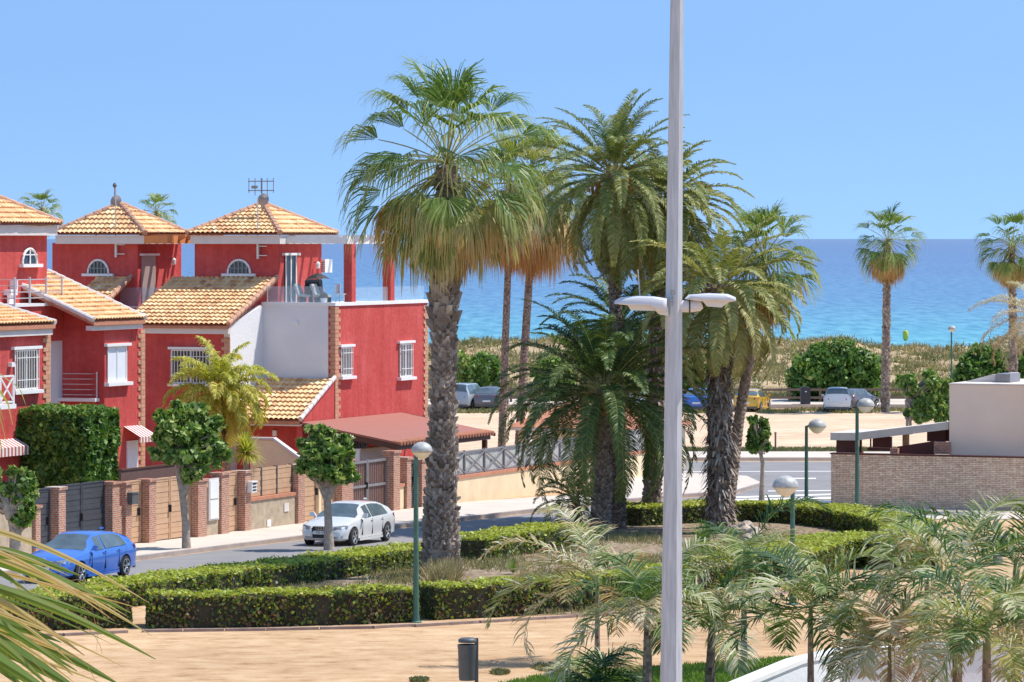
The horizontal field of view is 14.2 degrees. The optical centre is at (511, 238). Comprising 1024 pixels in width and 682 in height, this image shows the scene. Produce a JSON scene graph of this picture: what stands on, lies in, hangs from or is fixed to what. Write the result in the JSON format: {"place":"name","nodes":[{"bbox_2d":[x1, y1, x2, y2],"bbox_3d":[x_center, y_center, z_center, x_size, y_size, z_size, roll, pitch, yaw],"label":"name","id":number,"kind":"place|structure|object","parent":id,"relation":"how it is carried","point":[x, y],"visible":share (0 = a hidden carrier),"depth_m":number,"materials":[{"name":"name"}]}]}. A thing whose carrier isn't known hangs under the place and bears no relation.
{"place":"outdoors","nodes":[
{"label":"outdoors","id":0,"kind":"place"},
{"bbox_2d":[0,473,759,570],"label":"pavement","id":1,"kind":"structure","parent":0,"point":[407,515],"depth_m":154.47,"materials":[{"name":"concrete"}]},
{"bbox_2d":[0,464,39,551],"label":"street tree","id":2,"kind":"object","parent":1,"relation":"on","point":[19,494],"visible":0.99,"depth_m":127.19,"materials":[{"name":"green plant"}]},
{"bbox_2d":[104,481,121,532],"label":"brick pillar","id":3,"kind":"structure","parent":1,"relation":"on","point":[111,506],"depth_m":135.79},
{"bbox_2d":[146,399,233,548],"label":"street tree","id":4,"kind":"object","parent":1,"relation":"on","point":[189,442],"visible":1,"depth_m":134.73,"materials":[{"name":"green plant"}]},
{"bbox_2d":[190,478,208,536],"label":"brick pillar","id":5,"kind":"structure","parent":1,"relation":"on","point":[199,508],"depth_m":141.63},
{"bbox_2d":[207,478,219,535],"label":"garden wall","id":6,"kind":"structure","parent":1,"relation":"on","point":[213,484],"depth_m":142.66,"materials":[{"name":"paint"}]},
{"bbox_2d":[208,472,230,533],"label":"brick pillar","id":7,"kind":"structure","parent":1,"relation":"on","point":[223,519],"depth_m":143.34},
{"bbox_2d":[224,470,236,530],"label":"gate","id":8,"kind":"structure","parent":7,"relation":"attached to","point":[233,501],"depth_m":144.74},
{"bbox_2d":[287,464,304,523],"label":"brick pillar","id":9,"kind":"structure","parent":1,"relation":"on","point":[298,484],"depth_m":149.08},
{"bbox_2d":[353,457,386,505],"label":"gate","id":10,"kind":"structure","parent":1,"relation":"on","point":[371,485],"depth_m":155.74,"materials":[{"name":"wood"}]},
{"bbox_2d":[381,450,401,510],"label":"brick pillar","id":11,"kind":"structure","parent":1,"relation":"on","point":[393,480],"depth_m":156.96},
{"bbox_2d":[400,457,412,508],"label":"brick pillar","id":12,"kind":"structure","parent":1,"relation":"on","point":[405,470],"depth_m":158.10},
{"bbox_2d":[428,430,643,502],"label":"garden wall","id":13,"kind":"structure","parent":1,"relation":"on","point":[486,481],"depth_m":167.34,"materials":[{"name":"paint"}]},
{"bbox_2d":[0,461,830,590],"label":"street","id":14,"kind":"structure","parent":0,"point":[822,480],"depth_m":147.15,"materials":[{"name":"asphalt"}]},
{"bbox_2d":[23,527,135,582],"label":"parked car","id":15,"kind":"object","parent":14,"relation":"on","point":[103,552],"visible":0.6,"depth_m":121.20,"materials":[{"name":"blue paint"}]},
{"bbox_2d":[293,423,361,549],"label":"street tree","id":16,"kind":"object","parent":14,"relation":"on","point":[325,463],"visible":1,"depth_m":136.04,"materials":[{"name":"green plant"}]},
{"bbox_2d":[302,498,394,545],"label":"parked car","id":17,"kind":"object","parent":14,"relation":"on","point":[354,522],"visible":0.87,"depth_m":139.52,"materials":[{"name":"white paint"}]},
{"bbox_2d":[5,483,759,573],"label":"kerb","id":18,"kind":"structure","parent":14,"relation":"on","point":[278,540],"depth_m":141.55,"materials":[{"name":"concrete"}]},
{"bbox_2d":[744,414,772,500],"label":"street tree","id":19,"kind":"object","parent":14,"relation":"on","point":[757,442],"visible":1,"depth_m":165.38,"materials":[{"name":"green plant"}]},
{"bbox_2d":[0,408,1023,681],"bbox_3d":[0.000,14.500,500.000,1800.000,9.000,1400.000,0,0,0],"label":"ground","id":20,"kind":"structure","parent":0,"point":[394,654],"depth_m":100.06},
{"bbox_2d":[0,195,63,519],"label":"town house","id":21,"kind":"structure","parent":20,"relation":"on","point":[25,352],"depth_m":142.12,"materials":[{"name":"red paint"}]},
{"bbox_2d":[11,346,43,394],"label":"window","id":22,"kind":"structure","parent":21,"relation":"in","point":[26,369],"depth_m":141.02,"materials":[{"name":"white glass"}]},
{"bbox_2d":[45,486,67,540],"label":"brick pillar","id":23,"kind":"structure","parent":20,"relation":"on","point":[57,509],"depth_m":132.38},
{"bbox_2d":[34,488,49,544],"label":"gate","id":24,"kind":"structure","parent":23,"relation":"attached to","point":[45,514],"depth_m":132.06,"materials":[{"name":"metal"}]},
{"bbox_2d":[58,480,104,530],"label":"gate","id":25,"kind":"structure","parent":23,"relation":"attached to","point":[85,507],"depth_m":134.62,"materials":[{"name":"metal"}]},
{"bbox_2d":[0,588,133,630],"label":"hedge","id":26,"kind":"object","parent":20,"relation":"on","point":[125,597],"visible":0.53,"depth_m":105.04,"materials":[{"name":"green plant"}]},
{"bbox_2d":[15,402,121,495],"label":"clipped tree","id":27,"kind":"object","parent":20,"relation":"on","point":[73,444],"visible":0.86,"depth_m":140.19,"materials":[{"name":"green plant"}]},
{"bbox_2d":[0,269,152,468],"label":"town house","id":28,"kind":"structure","parent":20,"relation":"on","point":[97,351],"depth_m":148.65,"materials":[{"name":"red paint"}]},
{"bbox_2d":[104,343,132,385],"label":"window","id":29,"kind":"structure","parent":28,"relation":"in","point":[116,355],"depth_m":148.92,"materials":[{"name":"white paint"}]},
{"bbox_2d":[0,374,155,681],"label":"fan palm","id":30,"kind":"object","parent":20,"relation":"on","point":[17,635],"visible":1,"depth_m":14.78,"materials":[{"name":"green plant"}]},
{"bbox_2d":[52,201,189,309],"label":"town house","id":31,"kind":"structure","parent":20,"relation":"on","point":[140,269],"depth_m":170.49,"materials":[{"name":"red paint"}]},
{"bbox_2d":[140,253,159,303],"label":"terrace door","id":32,"kind":"structure","parent":31,"relation":"in","point":[148,260],"depth_m":170.52,"materials":[{"name":"white paint"}]},
{"bbox_2d":[119,481,133,541],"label":"brick pillar","id":33,"kind":"structure","parent":20,"relation":"on","point":[125,487],"depth_m":136.66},
{"bbox_2d":[126,480,140,542],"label":"gate","id":34,"kind":"structure","parent":33,"relation":"attached to","point":[136,517],"depth_m":137.95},
{"bbox_2d":[118,464,175,531],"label":"timber screen","id":35,"kind":"object","parent":20,"relation":"on","point":[153,471],"visible":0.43,"depth_m":141.75,"materials":[{"name":"brown wood"}]},
{"bbox_2d":[136,478,157,542],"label":"brick pillar","id":36,"kind":"structure","parent":20,"relation":"on","point":[148,510],"depth_m":138.23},
{"bbox_2d":[156,476,190,539],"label":"gate","id":37,"kind":"structure","parent":36,"relation":"attached to","point":[168,521],"depth_m":140.13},
{"bbox_2d":[162,335,278,470],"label":"feather palm","id":38,"kind":"object","parent":20,"relation":"on","point":[227,394],"visible":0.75,"depth_m":154.32,"materials":[{"name":"yellow plant"}]},
{"bbox_2d":[232,470,252,530],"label":"brick pillar","id":39,"kind":"structure","parent":20,"relation":"on","point":[243,507],"depth_m":145.01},
{"bbox_2d":[228,428,266,469],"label":"yucca","id":40,"kind":"object","parent":20,"relation":"on","point":[246,445],"visible":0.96,"depth_m":145.81,"materials":[{"name":"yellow plant"}]},
{"bbox_2d":[242,464,295,529],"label":"garden wall","id":41,"kind":"structure","parent":20,"relation":"on","point":[273,501],"depth_m":147.40,"materials":[{"name":"paint"}]},
{"bbox_2d":[142,623,412,631],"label":"kerb edging","id":42,"kind":"object","parent":20,"relation":"on","point":[280,628],"visible":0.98,"depth_m":104.63,"materials":[{"name":"concrete"}]},
{"bbox_2d":[144,582,420,628],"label":"hedge","id":43,"kind":"object","parent":20,"relation":"on","point":[280,606],"visible":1,"depth_m":105.78,"materials":[{"name":"green plant"}]},
{"bbox_2d":[137,202,428,478],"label":"town house","id":44,"kind":"structure","parent":20,"relation":"on","point":[350,356],"depth_m":166.58,"materials":[{"name":"red paint"}]},
{"bbox_2d":[167,347,213,386],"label":"window","id":45,"kind":"structure","parent":44,"relation":"in","point":[197,353],"depth_m":164.15,"materials":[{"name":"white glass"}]},
{"bbox_2d":[282,253,300,301],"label":"terrace door","id":46,"kind":"structure","parent":44,"relation":"in","point":[290,262],"depth_m":168.33,"materials":[{"name":"white glass"}]},
{"bbox_2d":[339,344,356,379],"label":"window","id":47,"kind":"structure","parent":44,"relation":"in","point":[346,354],"depth_m":166.01,"materials":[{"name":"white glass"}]},
{"bbox_2d":[397,340,416,380],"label":"window","id":48,"kind":"structure","parent":44,"relation":"in","point":[405,349],"depth_m":171.48,"materials":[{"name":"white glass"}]},
{"bbox_2d":[250,437,320,516],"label":"sloping wall","id":49,"kind":"structure","parent":20,"relation":"on","point":[275,451],"depth_m":151.69,"materials":[{"name":"paint"}]},
{"bbox_2d":[305,475,333,520],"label":"gate","id":50,"kind":"structure","parent":49,"relation":"attached to","point":[311,491],"depth_m":150.68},
{"bbox_2d":[302,412,495,461],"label":"carport","id":51,"kind":"object","parent":20,"relation":"on","point":[399,431],"visible":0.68,"depth_m":164.92,"materials":[{"name":"ceramic"}]},
{"bbox_2d":[410,442,432,622],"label":"lamp post","id":52,"kind":"object","parent":20,"relation":"on","point":[421,450],"visible":1,"depth_m":106.73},
{"bbox_2d":[457,637,477,681],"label":"waste bin","id":53,"kind":"object","parent":20,"relation":"on","point":[468,661],"visible":1,"depth_m":90.11,"materials":[{"name":"metal"}]},
{"bbox_2d":[455,383,479,408],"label":"parked car","id":54,"kind":"object","parent":20,"relation":"on","point":[466,392],"visible":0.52,"depth_m":267.03,"materials":[{"name":"silver metal"}]},
{"bbox_2d":[461,351,509,386],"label":"bush","id":55,"kind":"object","parent":20,"relation":"on","point":[484,368],"visible":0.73,"depth_m":275.22,"materials":[{"name":"green plant"}]},
{"bbox_2d":[474,386,508,408],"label":"parked car","id":56,"kind":"object","parent":20,"relation":"on","point":[484,396],"visible":0.67,"depth_m":267.01,"materials":[{"name":"grey paint"}]},
{"bbox_2d":[458,127,572,467],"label":"fan palm","id":57,"kind":"object","parent":20,"relation":"on","point":[506,146],"visible":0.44,"depth_m":188.65,"materials":[{"name":"green plant"}]},
{"bbox_2d":[473,119,595,465],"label":"fan palm","id":58,"kind":"object","parent":20,"relation":"on","point":[544,264],"visible":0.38,"depth_m":189.66,"materials":[{"name":"green plant"}]},
{"bbox_2d":[274,519,846,618],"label":"garden bed","id":59,"kind":"object","parent":20,"relation":"on","point":[651,549],"visible":0.13,"depth_m":138.19,"materials":[{"name":"soil"}]},
{"bbox_2d":[29,541,422,606],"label":"hedge","id":60,"kind":"object","parent":59,"relation":"on","point":[310,567],"visible":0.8,"depth_m":118.23,"materials":[{"name":"green plant"}]},
{"bbox_2d":[419,555,468,581],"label":"ornamental grass","id":61,"kind":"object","parent":59,"relation":"on","point":[444,569],"visible":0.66,"depth_m":119.29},
{"bbox_2d":[331,55,574,576],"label":"fan palm","id":62,"kind":"object","parent":59,"relation":"on","point":[449,239],"visible":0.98,"depth_m":121.90,"materials":[{"name":"green plant"}]},
{"bbox_2d":[458,520,587,560],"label":"hedge","id":63,"kind":"object","parent":59,"relation":"on","point":[475,543],"visible":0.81,"depth_m":133.55,"materials":[{"name":"green plant"}]},
{"bbox_2d":[530,464,591,522],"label":"date palm","id":64,"kind":"object","parent":59,"relation":"on","point":[569,500],"visible":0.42,"depth_m":150.16,"materials":[{"name":"green plant"}]},
{"bbox_2d":[280,529,858,617],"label":"bed weeds","id":65,"kind":"object","parent":59,"relation":"on","point":[407,576],"visible":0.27,"depth_m":127.75,"materials":[{"name":"plant"}]},
{"bbox_2d":[487,288,719,532],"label":"date palm","id":66,"kind":"object","parent":59,"relation":"on","point":[600,427],"visible":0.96,"depth_m":145.07,"materials":[{"name":"green plant"}]},
{"bbox_2d":[512,88,712,528],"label":"date palm","id":67,"kind":"object","parent":59,"relation":"on","point":[614,203],"visible":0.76,"depth_m":147.54,"materials":[{"name":"green plant"}]},
{"bbox_2d":[539,273,691,415],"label":"date palm","id":68,"kind":"object","parent":59,"relation":"on","point":[600,297],"visible":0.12,"depth_m":152.86,"materials":[{"name":"green plant"}]},
{"bbox_2d":[412,537,851,619],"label":"hedge","id":69,"kind":"object","parent":59,"relation":"on","point":[448,599],"visible":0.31,"depth_m":108.73,"materials":[{"name":"green plant"}]},
{"bbox_2d":[582,139,755,507],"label":"date palm","id":70,"kind":"object","parent":59,"relation":"on","point":[688,235],"visible":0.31,"depth_m":150.73,"materials":[{"name":"green plant"}]},
{"bbox_2d":[622,215,822,533],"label":"date palm","id":71,"kind":"object","parent":59,"relation":"on","point":[724,321],"visible":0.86,"depth_m":145.26,"materials":[{"name":"green plant"}]},
{"bbox_2d":[707,197,824,510],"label":"fan palm","id":72,"kind":"object","parent":59,"relation":"on","point":[759,216],"visible":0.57,"depth_m":148.51,"materials":[{"name":"green plant"}]},
{"bbox_2d":[626,498,943,555],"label":"hedge","id":73,"kind":"object","parent":59,"relation":"on","point":[846,516],"visible":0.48,"depth_m":149.90,"materials":[{"name":"green plant"}]},
{"bbox_2d":[714,529,939,586],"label":"hedge","id":74,"kind":"object","parent":59,"relation":"on","point":[826,553],"visible":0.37,"depth_m":126.13,"materials":[{"name":"green plant"}]},
{"bbox_2d":[479,503,651,661],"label":"feather palm","id":75,"kind":"object","parent":20,"relation":"on","point":[573,565],"visible":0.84,"depth_m":96.57,"materials":[{"name":"green plant"}]},
{"bbox_2d":[507,404,692,470],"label":"house","id":76,"kind":"structure","parent":20,"relation":"on","point":[517,426],"depth_m":189.62,"materials":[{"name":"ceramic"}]},
{"bbox_2d":[414,591,798,626],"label":"kerb edging","id":77,"kind":"object","parent":20,"relation":"on","point":[497,620],"visible":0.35,"depth_m":106.96,"materials":[{"name":"concrete"}]},
{"bbox_2d":[427,399,905,407],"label":"promenade","id":78,"kind":"structure","parent":20,"relation":"on","point":[785,403],"depth_m":269.85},
{"bbox_2d":[428,387,904,401],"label":"rail fence","id":79,"kind":"object","parent":78,"relation":"on","point":[788,397],"visible":0.13,"depth_m":273.71,"materials":[{"name":"brown wood"}]},
{"bbox_2d":[614,0,735,681],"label":"street light","id":80,"kind":"object","parent":20,"relation":"on","point":[672,306],"visible":1,"depth_m":38.43,"materials":[{"name":"grey metal"}]},
{"bbox_2d":[428,411,948,450],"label":"parking lot","id":81,"kind":"structure","parent":20,"relation":"on","point":[789,428],"depth_m":241.12,"materials":[{"name":"sand"}]},
{"bbox_2d":[821,387,854,410],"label":"parked car","id":82,"kind":"object","parent":81,"relation":"on","point":[837,398],"visible":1,"depth_m":263.29,"materials":[{"name":"white paint"}]},
{"bbox_2d":[853,201,926,411],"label":"fan palm","id":83,"kind":"object","parent":81,"relation":"on","point":[887,270],"visible":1,"depth_m":263.75,"materials":[{"name":"green plant"}]},
{"bbox_2d":[974,210,1023,372],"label":"fan palm","id":84,"kind":"object","parent":81,"relation":"on","point":[1003,271],"visible":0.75,"depth_m":263.75,"materials":[{"name":"green plant"}]},
{"bbox_2d":[772,475,798,604],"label":"lamp post","id":85,"kind":"object","parent":20,"relation":"on","point":[785,486],"visible":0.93,"depth_m":111.85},
{"bbox_2d":[791,337,881,400],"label":"bush","id":86,"kind":"object","parent":20,"relation":"on","point":[848,363],"visible":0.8,"depth_m":274.50,"materials":[{"name":"green plant"}]},
{"bbox_2d":[729,640,1023,681],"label":"parapet wall","id":87,"kind":"structure","parent":20,"relation":"on","point":[792,669],"depth_m":89.05,"materials":[{"name":"white paint"}]},
{"bbox_2d":[815,581,967,681],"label":"feather palm","id":88,"kind":"object","parent":20,"relation":"on","point":[890,626],"visible":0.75,"depth_m":79.63,"materials":[{"name":"green plant"}]},
{"bbox_2d":[867,509,980,638],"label":"feather palm","id":89,"kind":"object","parent":20,"relation":"on","point":[895,549],"visible":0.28,"depth_m":92.94,"materials":[{"name":"green plant"}]},
{"bbox_2d":[830,451,1023,510],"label":"stone wall","id":90,"kind":"structure","parent":20,"relation":"on","point":[937,481],"depth_m":160.00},
{"bbox_2d":[830,421,950,453],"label":"canopy","id":91,"kind":"object","parent":90,"relation":"on","point":[938,432],"visible":0.9,"depth_m":161.96,"materials":[{"name":"concrete"}]},
{"bbox_2d":[831,488,1023,681],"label":"feather palm","id":92,"kind":"object","parent":20,"relation":"on","point":[929,546],"visible":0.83,"depth_m":80.05,"materials":[{"name":"green plant"}]},
{"bbox_2d":[885,501,1023,681],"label":"feather palm","id":93,"kind":"object","parent":20,"relation":"on","point":[1015,560],"visible":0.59,"depth_m":82.94,"materials":[{"name":"green plant"}]},
{"bbox_2d":[891,560,1023,681],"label":"feather palm","id":94,"kind":"object","parent":20,"relation":"on","point":[991,618],"visible":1,"depth_m":75.92,"materials":[{"name":"green plant"}]},
{"bbox_2d":[950,342,1008,382],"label":"bush","id":95,"kind":"object","parent":20,"relation":"on","point":[970,365],"visible":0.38,"depth_m":274.98,"materials":[{"name":"green plant"}]},
{"bbox_2d":[949,575,1023,681],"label":"feather palm","id":96,"kind":"object","parent":20,"relation":"on","point":[993,665],"visible":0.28,"depth_m":78.41,"materials":[{"name":"green plant"}]},
{"bbox_2d":[0,0,1023,238],"label":"sky","id":97,"kind":"structure","parent":0,"point":[840,110],"materials":[{"name":"blue"}]},
{"bbox_2d":[47,239,1023,348],"bbox_3d":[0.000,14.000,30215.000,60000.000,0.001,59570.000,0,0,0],"label":"sea","id":98,"kind":"structure","parent":0,"point":[941,289],"depth_m":1056.23,"materials":[{"name":"liquid"}]},
{"bbox_2d":[497,654,797,681],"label":"lawn grass","id":99,"kind":"structure","parent":0,"point":[694,672],"depth_m":93.85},
{"bbox_2d":[429,406,948,413],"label":"lot edge grass","id":100,"kind":"structure","parent":0,"point":[877,410],"depth_m":263.87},
{"bbox_2d":[428,340,1008,393],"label":"dunes","id":101,"kind":"structure","parent":0,"point":[769,385],"depth_m":329.16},
{"bbox_2d":[427,332,1020,395],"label":"dune scrub","id":102,"kind":"object","parent":101,"relation":"on","point":[910,365],"visible":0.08,"depth_m":331.46,"materials":[{"name":"plant"}]},
{"bbox_2d":[685,451,948,460],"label":"pavement","id":103,"kind":"structure","parent":0,"point":[791,456],"depth_m":201.35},
{"bbox_2d":[894,366,953,434],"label":"street tree","id":104,"kind":"object","parent":103,"relation":"on","point":[927,398],"visible":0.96,"depth_m":199.72,"materials":[{"name":"green plant"}]},
{"bbox_2d":[870,507,1023,519],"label":"road","id":105,"kind":"structure","parent":0,"point":[1005,516],"depth_m":156.73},
{"bbox_2d":[855,398,874,504],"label":"lamp post","id":106,"kind":"object","parent":105,"relation":"on","point":[865,405],"visible":0.91,"depth_m":159.00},
{"bbox_2d":[948,372,1023,455],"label":"beige building","id":107,"kind":"structure","parent":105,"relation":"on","point":[986,415],"depth_m":160.39,"materials":[{"name":"paint"}]},
{"bbox_2d":[967,280,1023,370],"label":"feather palm","id":108,"kind":"object","parent":105,"relation":"on","point":[1019,303],"visible":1,"depth_m":158.41,"materials":[{"name":"beige plant"}]},
{"label":"lawn","id":109,"kind":"structure","parent":0,"visible":0},
{"bbox_2d":[540,642,642,681],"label":"feather palm","id":110,"kind":"object","parent":109,"relation":"on","point":[593,670],"visible":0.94,"depth_m":89.75,"materials":[{"name":"green plant"}]},
{"bbox_2d":[551,535,731,681],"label":"feather palm","id":111,"kind":"object","parent":109,"relation":"on","point":[647,608],"visible":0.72,"depth_m":87.66,"materials":[{"name":"green plant"}]},
{"bbox_2d":[627,555,788,681],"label":"feather palm","id":112,"kind":"object","parent":109,"relation":"on","point":[710,622],"visible":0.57,"depth_m":88.58,"materials":[{"name":"green plant"}]},
{"bbox_2d":[655,494,833,665],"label":"feather palm","id":113,"kind":"object","parent":109,"relation":"on","point":[706,565],"visible":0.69,"depth_m":94.96,"materials":[{"name":"green plant"}]},
{"bbox_2d":[719,536,908,681],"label":"feather palm","id":114,"kind":"object","parent":109,"relation":"on","point":[805,588],"visible":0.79,"depth_m":81.87,"materials":[{"name":"green plant"}]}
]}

